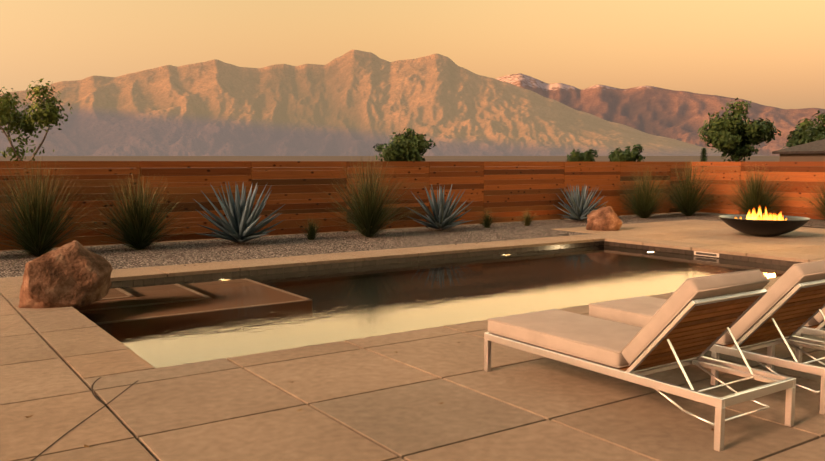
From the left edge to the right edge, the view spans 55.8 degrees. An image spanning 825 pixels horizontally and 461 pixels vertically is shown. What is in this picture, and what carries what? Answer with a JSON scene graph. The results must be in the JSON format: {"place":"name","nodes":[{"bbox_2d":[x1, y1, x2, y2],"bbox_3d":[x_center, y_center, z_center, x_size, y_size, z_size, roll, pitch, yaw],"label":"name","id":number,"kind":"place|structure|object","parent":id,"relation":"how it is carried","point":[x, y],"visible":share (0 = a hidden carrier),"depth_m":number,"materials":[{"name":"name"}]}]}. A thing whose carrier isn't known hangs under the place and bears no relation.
{"place":"outdoors","nodes":[
{"label":"outdoors","id":0,"kind":"place"},
{"bbox_2d":[0,50,779,171],"bbox_3d":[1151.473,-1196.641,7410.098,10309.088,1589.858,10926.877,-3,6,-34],"label":"mountain range","id":1,"kind":"structure","parent":0,"point":[350,105],"depth_m":8007.85,"materials":[{"name":"brown stone"}]},
{"bbox_2d":[0,171,824,251],"bbox_3d":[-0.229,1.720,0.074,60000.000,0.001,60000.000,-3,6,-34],"label":"ground","id":2,"kind":"structure","parent":0,"point":[350,201],"depth_m":27.39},
{"bbox_2d":[0,78,72,168],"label":"tree","id":3,"kind":"object","parent":2,"relation":"on","point":[47,115],"visible":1,"depth_m":16.89,"materials":[{"name":"green plant"}]},
{"bbox_2d":[373,127,435,160],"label":"tree","id":4,"kind":"object","parent":2,"relation":"on","point":[409,145],"visible":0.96,"depth_m":68.53,"materials":[{"name":"green plant"}]},
{"bbox_2d":[0,213,824,277],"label":"gravel bed","id":5,"kind":"object","parent":2,"relation":"on","point":[171,253],"visible":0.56,"depth_m":16.22,"materials":[{"name":"grey gravel"}]},
{"bbox_2d":[0,156,115,265],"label":"grass plant","id":6,"kind":"object","parent":5,"relation":"on","point":[36,237],"depth_m":13.78,"materials":[{"name":"green plant"}]},
{"bbox_2d":[80,169,201,249],"bbox_3d":[-5.281,-0.349,15.003,2.756,1.705,2.664,-3,6,-34],"label":"grass plant","id":7,"kind":"object","parent":5,"relation":"on","point":[139,227],"depth_m":14.89,"materials":[{"name":"green plant"}]},
{"bbox_2d":[192,182,284,242],"bbox_3d":[-3.564,-0.383,15.929,1.844,1.281,1.930,-3,6,-34],"label":"agave plant","id":8,"kind":"object","parent":5,"relation":"on","point":[241,223],"visible":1,"depth_m":15.74,"materials":[{"name":"green plant"}]},
{"bbox_2d":[296,217,324,239],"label":"grass plant","id":9,"kind":"object","parent":5,"relation":"on","point":[311,231],"depth_m":16.90,"materials":[{"name":"green plant"}]},
{"bbox_2d":[0,161,691,250],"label":"fence","id":10,"kind":"object","parent":5,"relation":"on","point":[501,186],"visible":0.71,"depth_m":18.01,"materials":[{"name":"brown wood"}]},
{"bbox_2d":[307,155,424,238],"bbox_3d":[-0.942,-0.741,17.575,3.198,2.072,3.125,-3,6,-34],"label":"grass plant","id":11,"kind":"object","parent":5,"relation":"on","point":[369,217],"depth_m":17.42,"materials":[{"name":"green plant"}]},
{"bbox_2d":[406,184,473,229],"bbox_3d":[0.669,-0.592,19.086,1.637,1.155,1.618,-3,6,-34],"label":"agave plant","id":12,"kind":"object","parent":5,"relation":"on","point":[442,218],"visible":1,"depth_m":18.91,"materials":[{"name":"green plant"}]},
{"bbox_2d":[476,208,498,227],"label":"grass plant","id":13,"kind":"object","parent":5,"relation":"on","point":[487,223],"depth_m":20.08,"materials":[{"name":"green plant"}]},
{"bbox_2d":[517,209,537,225],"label":"grass plant","id":14,"kind":"object","parent":5,"relation":"on","point":[526,220],"depth_m":20.73,"materials":[{"name":"green plant"}]},
{"bbox_2d":[554,184,607,220],"bbox_3d":[4.753,-0.802,22.081,1.507,1.057,1.571,-3,6,-34],"label":"agave plant","id":15,"kind":"object","parent":5,"relation":"on","point":[579,209],"visible":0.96,"depth_m":21.92,"materials":[{"name":"green plant"}]},
{"bbox_2d":[611,165,681,217],"bbox_3d":[7.073,-1.157,23.534,2.721,1.680,2.805,-3,6,-34],"label":"grass plant","id":16,"kind":"object","parent":5,"relation":"on","point":[643,204],"depth_m":23.38,"materials":[{"name":"green plant"}]},
{"bbox_2d":[650,158,727,215],"bbox_3d":[8.696,-1.286,24.605,2.888,2.092,3.072,2,5,20],"label":"grass plant","id":17,"kind":"object","parent":5,"relation":"on","point":[690,200],"depth_m":24.39,"materials":[{"name":"green plant"}]},
{"bbox_2d":[691,162,824,219],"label":"fence","id":18,"kind":"object","parent":5,"relation":"on","point":[807,173],"visible":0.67,"depth_m":23.47,"materials":[{"name":"brown wood"}]},
{"bbox_2d":[715,163,800,214],"bbox_3d":[10.167,-1.084,22.947,3.030,1.900,2.924,-3,6,-34],"label":"grass plant","id":19,"kind":"object","parent":5,"relation":"on","point":[755,200],"depth_m":22.84,"materials":[{"name":"green plant"}]},
{"bbox_2d":[793,176,824,222],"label":"grass plant","id":20,"kind":"object","parent":5,"relation":"on","point":[821,198],"depth_m":21.39,"materials":[{"name":"green plant"}]},
{"bbox_2d":[0,219,824,460],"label":"patio slabs","id":21,"kind":"structure","parent":2,"relation":"on","point":[375,398],"depth_m":5.50,"materials":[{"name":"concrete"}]},
{"bbox_2d":[18,240,112,308],"bbox_3d":[-4.163,0.497,9.410,0.981,0.749,1.226,-1,5,-13],"label":"boulder","id":22,"kind":"object","parent":21,"relation":"on","point":[75,274],"visible":0.98,"depth_m":9.08,"materials":[{"name":"brown stone"}]},
{"bbox_2d":[31,377,138,460],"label":"twig","id":23,"kind":"object","parent":21,"relation":"on","point":[94,395],"visible":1,"depth_m":5.25,"materials":[{"name":"brown wood"}]},
{"bbox_2d":[25,244,713,446],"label":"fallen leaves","id":24,"kind":"object","parent":21,"relation":"on","point":[712,429],"visible":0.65,"depth_m":5.22,"materials":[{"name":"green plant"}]},
{"bbox_2d":[110,241,802,287],"bbox_3d":[1.058,1.391,11.755,11.300,1.400,5.400,-3,6,-34],"label":"pool shell","id":25,"kind":"object","parent":21,"relation":"in","point":[149,281],"visible":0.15,"depth_m":13.97},
{"bbox_2d":[75,245,790,367],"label":"pool water","id":26,"kind":"structure","parent":25,"relation":"in","point":[166,324],"depth_m":10.48,"materials":[{"name":"brown liquid"}]},
{"bbox_2d":[586,206,622,230],"bbox_3d":[4.697,-0.298,19.291,0.862,0.615,0.860,0,5,-4],"label":"boulder","id":27,"kind":"object","parent":21,"relation":"on","point":[605,219],"visible":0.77,"depth_m":18.99,"materials":[{"name":"brown stone"}]},
{"bbox_2d":[484,269,795,451],"bbox_3d":[1.490,0.694,5.532,0.780,0.974,2.120,-3,6,-34],"label":"sun lounger","id":28,"kind":"object","parent":21,"relation":"on","point":[693,320],"visible":1,"depth_m":5.04,"materials":[{"name":"beige fabric"}]},
{"bbox_2d":[588,260,824,414],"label":"sun lounger","id":29,"kind":"object","parent":21,"relation":"on","point":[788,305],"visible":0.77,"depth_m":5.63,"materials":[{"name":"beige fabric"}]},
{"bbox_2d":[672,291,824,362],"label":"sun lounger","id":30,"kind":"object","parent":21,"relation":"on","point":[814,325],"visible":0.15,"depth_m":6.39,"materials":[{"name":"silver metal"}]},
{"bbox_2d":[719,206,810,236],"bbox_3d":[7.934,-0.239,17.613,1.900,0.728,1.900,-3,6,-34],"label":"fire bowl","id":31,"kind":"object","parent":21,"relation":"on","point":[760,224],"visible":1,"depth_m":17.17,"materials":[{"name":"black metal"}]},
{"bbox_2d":[567,149,597,161],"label":"bush","id":32,"kind":"object","parent":2,"relation":"on","point":[578,156],"visible":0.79,"depth_m":106.41,"materials":[{"name":"green plant"}]},
{"bbox_2d":[608,144,645,161],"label":"bush","id":33,"kind":"object","parent":2,"relation":"on","point":[626,155],"visible":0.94,"depth_m":105.15,"materials":[{"name":"green plant"}]},
{"bbox_2d":[699,148,707,172],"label":"conifer","id":34,"kind":"object","parent":2,"relation":"on","point":[704,154],"visible":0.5,"depth_m":65.06,"materials":[{"name":"green plant"}]},
{"bbox_2d":[697,97,780,166],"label":"tree","id":35,"kind":"object","parent":2,"relation":"on","point":[736,138],"visible":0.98,"depth_m":53.88,"materials":[{"name":"green plant"}]},
{"bbox_2d":[782,110,824,148],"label":"tree","id":36,"kind":"object","parent":2,"relation":"on","point":[805,131],"visible":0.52,"depth_m":96.82,"materials":[{"name":"green plant"}]},
{"bbox_2d":[0,0,824,108],"label":"sky","id":37,"kind":"structure","parent":0,"point":[771,53],"materials":[{"name":"orange"}]},
{"bbox_2d":[497,73,824,155],"bbox_3d":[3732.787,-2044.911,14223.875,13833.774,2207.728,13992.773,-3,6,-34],"label":"mountain range","id":38,"kind":"structure","parent":0,"point":[682,116],"depth_m":15056.70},
{"bbox_2d":[772,139,824,176],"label":"neighbour house","id":39,"kind":"structure","parent":0,"point":[813,151],"depth_m":73.84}
]}

